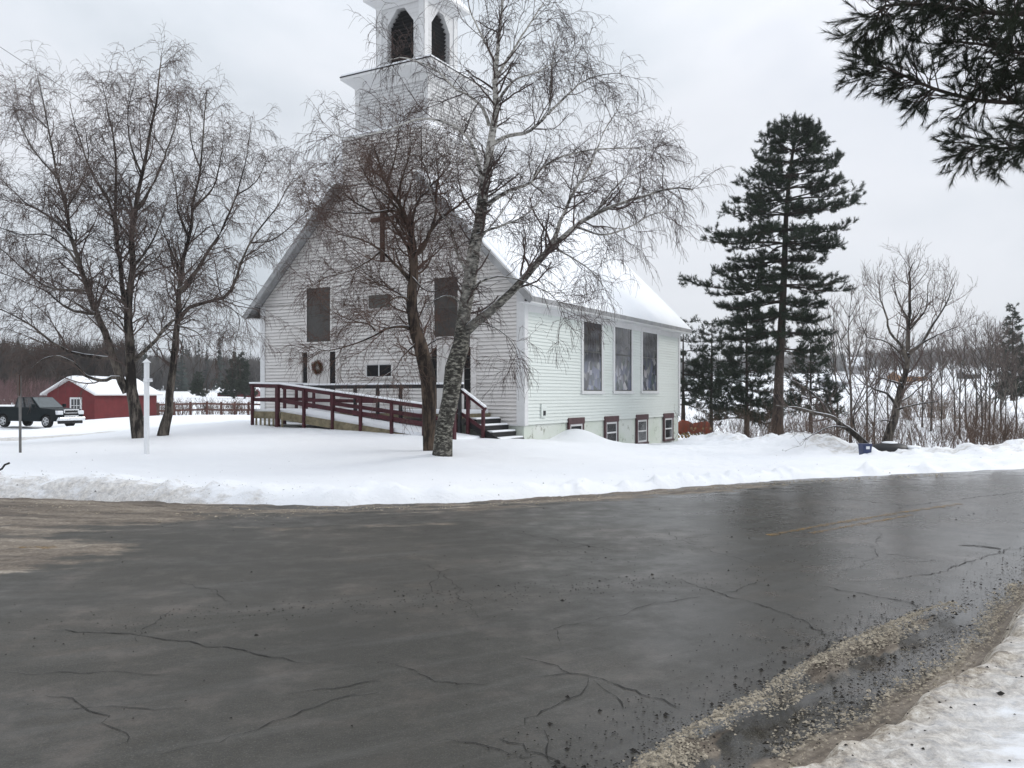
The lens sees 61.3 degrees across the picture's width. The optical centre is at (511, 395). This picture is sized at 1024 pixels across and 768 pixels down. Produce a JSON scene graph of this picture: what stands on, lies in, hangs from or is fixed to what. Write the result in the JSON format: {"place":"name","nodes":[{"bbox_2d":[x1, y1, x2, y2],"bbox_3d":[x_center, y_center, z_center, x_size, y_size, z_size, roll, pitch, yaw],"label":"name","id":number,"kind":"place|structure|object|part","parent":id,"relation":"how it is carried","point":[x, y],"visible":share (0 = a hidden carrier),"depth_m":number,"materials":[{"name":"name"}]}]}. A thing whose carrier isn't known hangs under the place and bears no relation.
{"place":"outdoors","nodes":[
{"label":"outdoors","id":0,"kind":"place"},
{"bbox_2d":[0,469,1023,767],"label":"road","id":1,"kind":"structure","parent":0,"point":[132,687],"depth_m":6.38,"materials":[{"name":"grey asphalt"}]},
{"bbox_2d":[0,472,949,521],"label":"slush crumbs","id":2,"kind":"object","parent":1,"relation":"on","point":[725,486],"visible":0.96,"depth_m":13.14,"materials":[{"name":"white snow"}]},
{"bbox_2d":[5,499,1023,767],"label":"road grit","id":3,"kind":"object","parent":1,"relation":"on","point":[841,697],"visible":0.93,"depth_m":5.20,"materials":[{"name":"black gravel"}]},
{"bbox_2d":[622,601,979,767],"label":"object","id":4,"kind":"object","parent":1,"relation":"on","point":[716,714],"visible":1,"depth_m":4.50,"materials":[{"name":"beige gravel"}]},
{"bbox_2d":[767,571,1023,767],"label":"slush crumbs","id":5,"kind":"object","parent":1,"relation":"on","point":[922,679],"visible":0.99,"depth_m":4.95,"materials":[{"name":"grey snow"}]},
{"bbox_2d":[0,349,1023,767],"bbox_3d":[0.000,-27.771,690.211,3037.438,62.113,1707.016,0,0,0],"label":"snow ground","id":6,"kind":"structure","parent":0,"point":[228,459],"depth_m":18.33,"materials":[{"name":"white snow"}]},
{"bbox_2d":[17,375,21,452],"bbox_3d":[-11.687,0.525,20.510,0.072,2.049,0.340,0,0,-38],"label":"street sign","id":7,"kind":"object","parent":6,"relation":"on","point":[19,390],"visible":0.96,"depth_m":20.50,"materials":[{"name":"grey metal"}]},
{"bbox_2d":[0,375,63,404],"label":"field weeds","id":8,"kind":"object","parent":6,"relation":"on","point":[5,397],"visible":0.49,"depth_m":77.10,"materials":[{"name":"brown plant"}]},
{"bbox_2d":[0,397,84,427],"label":"pickup truck","id":9,"kind":"object","parent":6,"relation":"on","point":[47,412],"visible":0.98,"depth_m":48.29,"materials":[{"name":"green paint"}]},
{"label":"side window","id":10,"kind":"part","parent":9,"relation":"part of","materials":[{"name":"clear glass"}]},
{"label":"side window","id":11,"kind":"part","parent":9,"relation":"part of","materials":[{"name":"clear glass"}]},
{"bbox_2d":[0,329,145,394],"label":"woods","id":12,"kind":"object","parent":6,"relation":"on","point":[87,369],"visible":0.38,"depth_m":120.85,"materials":[{"name":"brown plant"}]},
{"bbox_2d":[40,375,162,419],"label":"shed","id":13,"kind":"structure","parent":6,"relation":"on","point":[102,400],"depth_m":62.79,"materials":[{"name":"red paint"}]},
{"bbox_2d":[70,397,81,409],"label":"window","id":14,"kind":"structure","parent":13,"relation":"in","point":[78,404],"depth_m":62.30,"materials":[{"name":"white paint"}]},
{"bbox_2d":[3,336,223,390],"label":"conifers","id":15,"kind":"object","parent":6,"relation":"on","point":[183,386],"visible":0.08,"depth_m":222.05,"materials":[{"name":"green plant"}]},
{"bbox_2d":[0,21,235,438],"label":"birch tree","id":16,"kind":"object","parent":6,"relation":"on","point":[128,386],"visible":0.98,"depth_m":24.59,"materials":[{"name":"brown plant"}]},
{"bbox_2d":[34,345,251,359],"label":"conifers","id":17,"kind":"object","parent":6,"relation":"on","point":[198,355],"visible":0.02,"depth_m":375.96,"materials":[{"name":"green plant"}]},
{"bbox_2d":[142,358,152,453],"bbox_3d":[-8.424,0.341,19.988,0.210,2.412,0.140,0,0,20],"label":"sign post","id":18,"kind":"object","parent":6,"relation":"on","point":[146,362],"visible":0.84,"depth_m":19.96,"materials":[{"name":"white paint"}]},
{"bbox_2d":[136,350,259,389],"bbox_3d":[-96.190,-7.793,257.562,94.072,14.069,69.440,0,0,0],"label":"woods","id":19,"kind":"object","parent":6,"relation":"on","point":[159,382],"visible":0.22,"depth_m":229.78,"materials":[{"name":"brown plant"}]},
{"bbox_2d":[189,371,209,396],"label":"spruce tree","id":20,"kind":"object","parent":6,"relation":"on","point":[197,388],"visible":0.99,"depth_m":124.64,"materials":[{"name":"green plant"}]},
{"bbox_2d":[154,394,259,414],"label":"field weeds","id":21,"kind":"object","parent":6,"relation":"on","point":[204,407],"visible":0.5,"depth_m":69.06,"materials":[{"name":"brown plant"}]},
{"bbox_2d":[156,401,259,415],"bbox_3d":[-22.244,1.056,63.986,7.671,1.280,0.254,0,0,-32],"label":"rail fence","id":22,"kind":"object","parent":6,"relation":"on","point":[221,409],"visible":0.7,"depth_m":63.85,"materials":[{"name":"brown wood"}]},
{"bbox_2d":[119,65,355,435],"bbox_3d":[-8.195,-4.205,25.591,7.875,11.352,5.334,0,0,0],"label":"birch tree","id":23,"kind":"object","parent":6,"relation":"on","point":[166,419],"visible":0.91,"depth_m":25.45,"materials":[{"name":"brown plant"}]},
{"bbox_2d":[215,387,259,396],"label":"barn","id":24,"kind":"structure","parent":6,"relation":"on","point":[217,391],"depth_m":150.07,"materials":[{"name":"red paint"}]},
{"bbox_2d":[218,351,258,398],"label":"spruce tree","id":25,"kind":"object","parent":6,"relation":"on","point":[242,387],"visible":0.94,"depth_m":129.23,"materials":[{"name":"green plant"}]},
{"bbox_2d":[249,382,490,439],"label":"wheelchair ramp","id":26,"kind":"structure","parent":6,"relation":"on","point":[350,417],"depth_m":28.27,"materials":[{"name":"snow"},{"name":"dark red paint"},{"name":"wood"}]},
{"bbox_2d":[267,83,525,450],"bbox_3d":[-2.748,-3.305,21.387,6.215,9.673,4.794,0,0,0],"label":"birch tree","id":27,"kind":"object","parent":6,"relation":"on","point":[426,376],"visible":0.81,"depth_m":21.21,"materials":[{"name":"brown plant"}]},
{"bbox_2d":[243,0,691,443],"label":"church","id":28,"kind":"structure","parent":6,"relation":"on","point":[623,386],"depth_m":31.78,"materials":[{"name":"paint"}]},
{"bbox_2d":[1,198,253,299],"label":"utility wire","id":29,"kind":"object","parent":28,"relation":"attached to","point":[112,245],"visible":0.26,"depth_m":28.35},
{"bbox_2d":[0,227,260,308],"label":"utility wire","id":30,"kind":"object","parent":28,"relation":"attached to","point":[136,271],"visible":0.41,"depth_m":29.62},
{"bbox_2d":[2,48,300,223],"bbox_3d":[-12.350,-8.953,29.698,10.760,5.241,0.015,0,0,-30],"label":"utility wire","id":31,"kind":"object","parent":28,"relation":"attached to","point":[125,126],"visible":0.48,"depth_m":28.83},
{"bbox_2d":[311,360,322,374],"bbox_3d":[-7.293,-1.059,32.248,0.708,0.639,0.204,0,0,26],"label":"wreath","id":32,"kind":"object","parent":28,"relation":"attached to","point":[313,365],"visible":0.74,"depth_m":32.24,"materials":[{"name":"green plant"}]},
{"bbox_2d":[304,285,332,343],"bbox_3d":[-7.227,-3.033,32.276,1.356,2.134,0.090,0,0,30],"label":"window","id":33,"kind":"structure","parent":28,"relation":"in","point":[314,321],"depth_m":32.32,"materials":[{"name":"glass"}]},
{"bbox_2d":[297,347,340,407],"bbox_3d":[-7.224,-0.588,32.275,2.124,2.436,0.088,0,0,30],"label":"door","id":34,"kind":"structure","parent":28,"relation":"in","point":[313,379],"depth_m":32.21,"materials":[{"name":"paint"}]},
{"bbox_2d":[363,362,393,377],"bbox_3d":[-4.760,-0.906,30.878,1.334,0.560,0.090,0,0,30],"label":"window","id":35,"kind":"structure","parent":28,"relation":"in","point":[375,369],"depth_m":30.88,"materials":[{"name":"glass"}]},
{"bbox_2d":[431,274,460,338],"bbox_3d":[-2.247,-3.033,29.450,1.162,2.134,0.090,0,0,30],"label":"window","id":36,"kind":"structure","parent":28,"relation":"in","point":[451,305],"depth_m":29.47,"materials":[{"name":"glass"}]},
{"bbox_2d":[427,342,477,408],"bbox_3d":[-2.091,-0.588,29.359,2.124,2.436,0.088,0,0,30],"label":"door","id":37,"kind":"structure","parent":28,"relation":"in","point":[439,374],"depth_m":29.13,"materials":[{"name":"paint"}]},
{"bbox_2d":[567,417,584,429],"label":"basement window","id":38,"kind":"structure","parent":28,"relation":"in","point":[573,423],"depth_m":31.26,"materials":[{"name":"brown glass"}]},
{"bbox_2d":[580,312,604,393],"bbox_3d":[3.045,-1.665,32.570,0.090,3.192,2.033,0,0,30],"label":"window","id":39,"kind":"structure","parent":28,"relation":"in","point":[592,361],"depth_m":32.58,"materials":[{"name":"grey glass"}]},
{"bbox_2d":[604,416,618,441],"bbox_3d":[3.944,1.386,34.158,0.090,1.165,1.390,0,0,30],"label":"basement window","id":40,"kind":"structure","parent":28,"relation":"in","point":[611,423],"depth_m":34.17,"materials":[{"name":"brown glass"}]},
{"bbox_2d":[612,318,633,393],"bbox_3d":[4.534,-1.672,35.198,0.090,3.177,2.140,0,0,30],"label":"window","id":41,"kind":"structure","parent":28,"relation":"in","point":[622,341],"depth_m":35.16,"materials":[{"name":"grey glass"}]},
{"bbox_2d":[635,414,648,443],"bbox_3d":[5.591,1.441,37.058,0.090,1.282,1.390,0,0,30],"label":"basement window","id":42,"kind":"structure","parent":28,"relation":"in","point":[641,419],"depth_m":37.00,"materials":[{"name":"brown glass"}]},
{"bbox_2d":[640,324,658,393],"bbox_3d":[6.040,-1.680,37.850,0.090,3.163,2.152,0,0,30],"label":"window","id":43,"kind":"structure","parent":28,"relation":"in","point":[649,343],"depth_m":37.84,"materials":[{"name":"grey glass"}]},
{"bbox_2d":[663,413,673,441],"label":"basement window","id":44,"kind":"structure","parent":28,"relation":"in","point":[668,418],"depth_m":39.94,"materials":[{"name":"brown glass"}]},
{"bbox_2d":[456,388,523,438],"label":"entry steps","id":45,"kind":"structure","parent":6,"relation":"on","point":[483,426],"depth_m":27.02,"materials":[{"name":"brown wood"}]},
{"bbox_2d":[289,0,735,456],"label":"birch tree","id":46,"kind":"object","parent":6,"relation":"on","point":[466,326],"visible":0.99,"depth_m":19.79,"materials":[{"name":"grey plant"}]},
{"bbox_2d":[4,452,1022,764],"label":"snow debris","id":47,"kind":"object","parent":6,"relation":"on","point":[692,480],"visible":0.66,"depth_m":4.37,"materials":[{"name":"white snow"}]},
{"bbox_2d":[678,420,711,437],"bbox_3d":[9.257,1.689,44.150,1.837,0.948,1.064,0,0,9],"label":"woodpile","id":48,"kind":"object","parent":6,"relation":"on","point":[685,427],"visible":0.54,"depth_m":43.77,"materials":[{"name":"brown wood"}]},
{"bbox_2d":[680,315,714,419],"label":"pine tree","id":49,"kind":"object","parent":6,"relation":"on","point":[695,390],"visible":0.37,"depth_m":49.82,"materials":[{"name":"green plant"}]},
{"bbox_2d":[684,317,744,431],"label":"pine tree","id":50,"kind":"object","parent":6,"relation":"on","point":[707,357],"visible":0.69,"depth_m":49.62,"materials":[{"name":"green plant"}]},
{"bbox_2d":[680,358,750,390],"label":"hilltop conifers","id":51,"kind":"object","parent":6,"relation":"on","point":[719,377],"visible":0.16,"depth_m":216.82,"materials":[{"name":"green plant"}]},
{"bbox_2d":[693,295,794,436],"bbox_3d":[11.688,-1.459,44.169,4.789,7.490,4.918,0,0,0],"label":"pine tree","id":52,"kind":"object","parent":6,"relation":"on","point":[746,399],"visible":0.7,"depth_m":43.73,"materials":[{"name":"green plant"}]},
{"bbox_2d":[678,110,866,434],"bbox_3d":[11.571,-5.171,37.908,6.321,14.708,6.568,0,0,-43],"label":"pine tree","id":53,"kind":"object","parent":6,"relation":"on","point":[773,179],"visible":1,"depth_m":37.61,"materials":[{"name":"green plant"}]},
{"bbox_2d":[783,334,848,431],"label":"pine tree","id":54,"kind":"object","parent":6,"relation":"on","point":[829,384],"visible":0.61,"depth_m":45.78,"materials":[{"name":"green plant"}]},
{"bbox_2d":[763,339,874,451],"bbox_3d":[9.550,0.330,27.395,4.317,4.323,2.742,0,0,-36],"label":"bare tree","id":55,"kind":"object","parent":6,"relation":"on","point":[858,437],"visible":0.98,"depth_m":26.99,"materials":[{"name":"brown plant"}]},
{"bbox_2d":[798,295,866,435],"bbox_3d":[18.675,-1.423,51.157,3.456,9.000,5.047,0,0,45],"label":"bare tree","id":56,"kind":"object","parent":6,"relation":"on","point":[834,354],"visible":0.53,"depth_m":50.07,"materials":[{"name":"brown plant"}]},
{"bbox_2d":[820,375,847,386],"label":"farmhouse","id":57,"kind":"object","parent":6,"relation":"on","point":[838,379],"visible":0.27,"depth_m":201.30,"materials":[{"name":"white glass"}]},
{"bbox_2d":[673,386,1023,448],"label":"brush thicket","id":58,"kind":"object","parent":6,"relation":"on","point":[990,438],"visible":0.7,"depth_m":33.59,"materials":[{"name":"brown plant"}]},
{"bbox_2d":[680,343,1017,376],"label":"hilltop conifers","id":59,"kind":"object","parent":6,"relation":"on","point":[842,356],"visible":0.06,"depth_m":345.41,"materials":[{"name":"green plant"}]},
{"bbox_2d":[680,346,1021,376],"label":"hilltop woods","id":60,"kind":"object","parent":6,"relation":"on","point":[790,359],"visible":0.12,"depth_m":344.56,"materials":[{"name":"plant"}]},
{"bbox_2d":[845,357,864,373],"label":"farmhouse","id":61,"kind":"object","parent":6,"relation":"on","point":[855,365],"visible":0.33,"depth_m":300.26,"materials":[{"name":"white glass"}]},
{"bbox_2d":[811,282,919,442],"bbox_3d":[20.820,-1.917,51.610,6.063,10.129,3.892,0,0,45],"label":"bare tree","id":62,"kind":"object","parent":6,"relation":"on","point":[848,353],"visible":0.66,"depth_m":51.96,"materials":[{"name":"brown plant"}]},
{"bbox_2d":[840,322,890,435],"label":"bare tree","id":63,"kind":"object","parent":6,"relation":"on","point":[865,370],"visible":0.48,"depth_m":56.12,"materials":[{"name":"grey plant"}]},
{"bbox_2d":[858,443,872,454],"bbox_3d":[10.298,1.602,25.200,0.328,0.409,0.288,0,0,-11],"label":"storage bin","id":64,"kind":"object","parent":6,"relation":"on","point":[863,448],"visible":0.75,"depth_m":25.09,"materials":[{"name":"blue plastic"}]},
{"bbox_2d":[831,339,901,443],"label":"bare tree","id":65,"kind":"object","parent":6,"relation":"on","point":[875,400],"visible":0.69,"depth_m":48.02,"materials":[{"name":"brown plant"}]},
{"bbox_2d":[738,392,1023,444],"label":"brush thicket","id":66,"kind":"object","parent":6,"relation":"on","point":[911,416],"visible":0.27,"depth_m":54.87,"materials":[{"name":"brown plant"}]},
{"bbox_2d":[873,344,901,418],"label":"bare tree","id":67,"kind":"object","parent":6,"relation":"on","point":[887,390],"visible":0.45,"depth_m":70.01,"materials":[{"name":"brown plant"}]},
{"bbox_2d":[872,441,907,451],"bbox_3d":[11.625,1.565,26.600,1.250,0.329,0.800,0,0,-6],"label":"rowboat","id":68,"kind":"object","parent":6,"relation":"on","point":[891,446],"visible":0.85,"depth_m":26.35,"materials":[{"name":"grey paint"}]},
{"bbox_2d":[885,419,912,443],"bbox_3d":[12.422,1.472,27.825,0.388,1.430,1.670,0,0,0],"label":"swing frame","id":69,"kind":"object","parent":6,"relation":"on","point":[906,430],"visible":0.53,"depth_m":27.03,"materials":[{"name":"white paint"}]},
{"bbox_2d":[827,237,987,442],"bbox_3d":[12.368,-1.520,27.440,5.588,7.208,4.204,0,0,0],"label":"bare tree","id":70,"kind":"object","parent":6,"relation":"on","point":[903,386],"visible":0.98,"depth_m":27.45,"materials":[{"name":"brown plant"}]},
{"bbox_2d":[885,370,929,381],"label":"log house","id":71,"kind":"structure","parent":6,"relation":"on","point":[898,371],"depth_m":231.30,"materials":[{"name":"brown wood"}]},
{"bbox_2d":[907,445,920,449],"bbox_3d":[12.348,1.623,26.600,0.504,0.188,0.534,0,0,-35],"label":"canoe","id":72,"kind":"object","parent":6,"relation":"on","point":[910,447],"visible":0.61,"depth_m":26.43,"materials":[{"name":"white paint"}]},
{"bbox_2d":[814,0,1023,189],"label":"pine tree","id":73,"kind":"object","parent":6,"relation":"on","point":[999,46],"visible":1,"depth_m":7.57,"materials":[{"name":"green plant"}]},
{"bbox_2d":[899,329,948,430],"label":"bare tree","id":74,"kind":"object","parent":6,"relation":"on","point":[931,384],"visible":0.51,"depth_m":70.07,"materials":[{"name":"brown plant"}]},
{"bbox_2d":[901,331,948,425],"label":"bare tree","id":75,"kind":"object","parent":6,"relation":"on","point":[925,376],"visible":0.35,"depth_m":75.92,"materials":[{"name":"brown plant"}]},
{"bbox_2d":[910,329,961,432],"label":"bare tree","id":76,"kind":"object","parent":6,"relation":"on","point":[937,347],"visible":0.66,"depth_m":65.80,"materials":[{"name":"brown plant"}]},
{"bbox_2d":[880,389,993,420],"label":"tan brush","id":77,"kind":"object","parent":6,"relation":"on","point":[908,402],"visible":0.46,"depth_m":89.53,"materials":[{"name":"beige plant"}]},
{"bbox_2d":[939,342,980,438],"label":"bare tree","id":78,"kind":"object","parent":6,"relation":"on","point":[960,387],"visible":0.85,"depth_m":59.84,"materials":[{"name":"brown plant"}]},
{"bbox_2d":[939,325,984,420],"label":"bare tree","id":79,"kind":"object","parent":6,"relation":"on","point":[965,385],"visible":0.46,"depth_m":74.10,"materials":[{"name":"brown plant"}]},
{"bbox_2d":[928,319,996,428],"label":"bare tree","id":80,"kind":"object","parent":6,"relation":"on","point":[953,376],"visible":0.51,"depth_m":70.16,"materials":[{"name":"brown plant"}]},
{"bbox_2d":[958,369,982,378],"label":"garage","id":81,"kind":"structure","parent":6,"relation":"on","point":[966,372],"depth_m":241.30,"materials":[{"name":"grey paint"}]},
{"bbox_2d":[940,311,1007,420],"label":"bare tree","id":82,"kind":"object","parent":6,"relation":"on","point":[977,398],"visible":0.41,"depth_m":77.96,"materials":[{"name":"brown plant"}]},
{"bbox_2d":[940,316,1016,432],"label":"bare tree","id":83,"kind":"object","parent":6,"relation":"on","point":[991,357],"visible":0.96,"depth_m":57.76,"materials":[{"name":"brown plant"}]},
{"bbox_2d":[949,309,1017,429],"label":"bare tree","id":84,"kind":"object","parent":6,"relation":"on","point":[974,332],"visible":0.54,"depth_m":71.59,"materials":[{"name":"brown plant"}]},
{"bbox_2d":[948,327,1019,434],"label":"bare tree","id":85,"kind":"object","parent":6,"relation":"on","point":[975,387],"visible":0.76,"depth_m":63.98,"materials":[{"name":"brown plant"}]},
{"bbox_2d":[975,316,1011,424],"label":"bare tree","id":86,"kind":"object","parent":6,"relation":"on","point":[995,401],"visible":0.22,"depth_m":79.89,"materials":[{"name":"brown plant"}]},
{"bbox_2d":[964,317,1023,427],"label":"bare tree","id":87,"kind":"object","parent":6,"relation":"on","point":[1000,391],"visible":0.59,"depth_m":70.07,"materials":[{"name":"brown plant"}]},
{"bbox_2d":[972,343,1023,428],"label":"bare tree","id":88,"kind":"object","parent":6,"relation":"on","point":[999,360],"visible":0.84,"depth_m":59.84,"materials":[{"name":"brown plant"}]},
{"bbox_2d":[990,302,1023,402],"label":"spruce tree","id":89,"kind":"object","parent":6,"relation":"on","point":[1014,314],"visible":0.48,"depth_m":74.77,"materials":[{"name":"plant"}]},
{"bbox_2d":[992,331,1023,432],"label":"bare tree","id":90,"kind":"object","parent":6,"relation":"on","point":[1015,373],"visible":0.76,"depth_m":65.94,"materials":[{"name":"brown plant"}]},
{"bbox_2d":[0,0,1023,360],"label":"sky","id":91,"kind":"structure","parent":0,"point":[725,69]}
]}

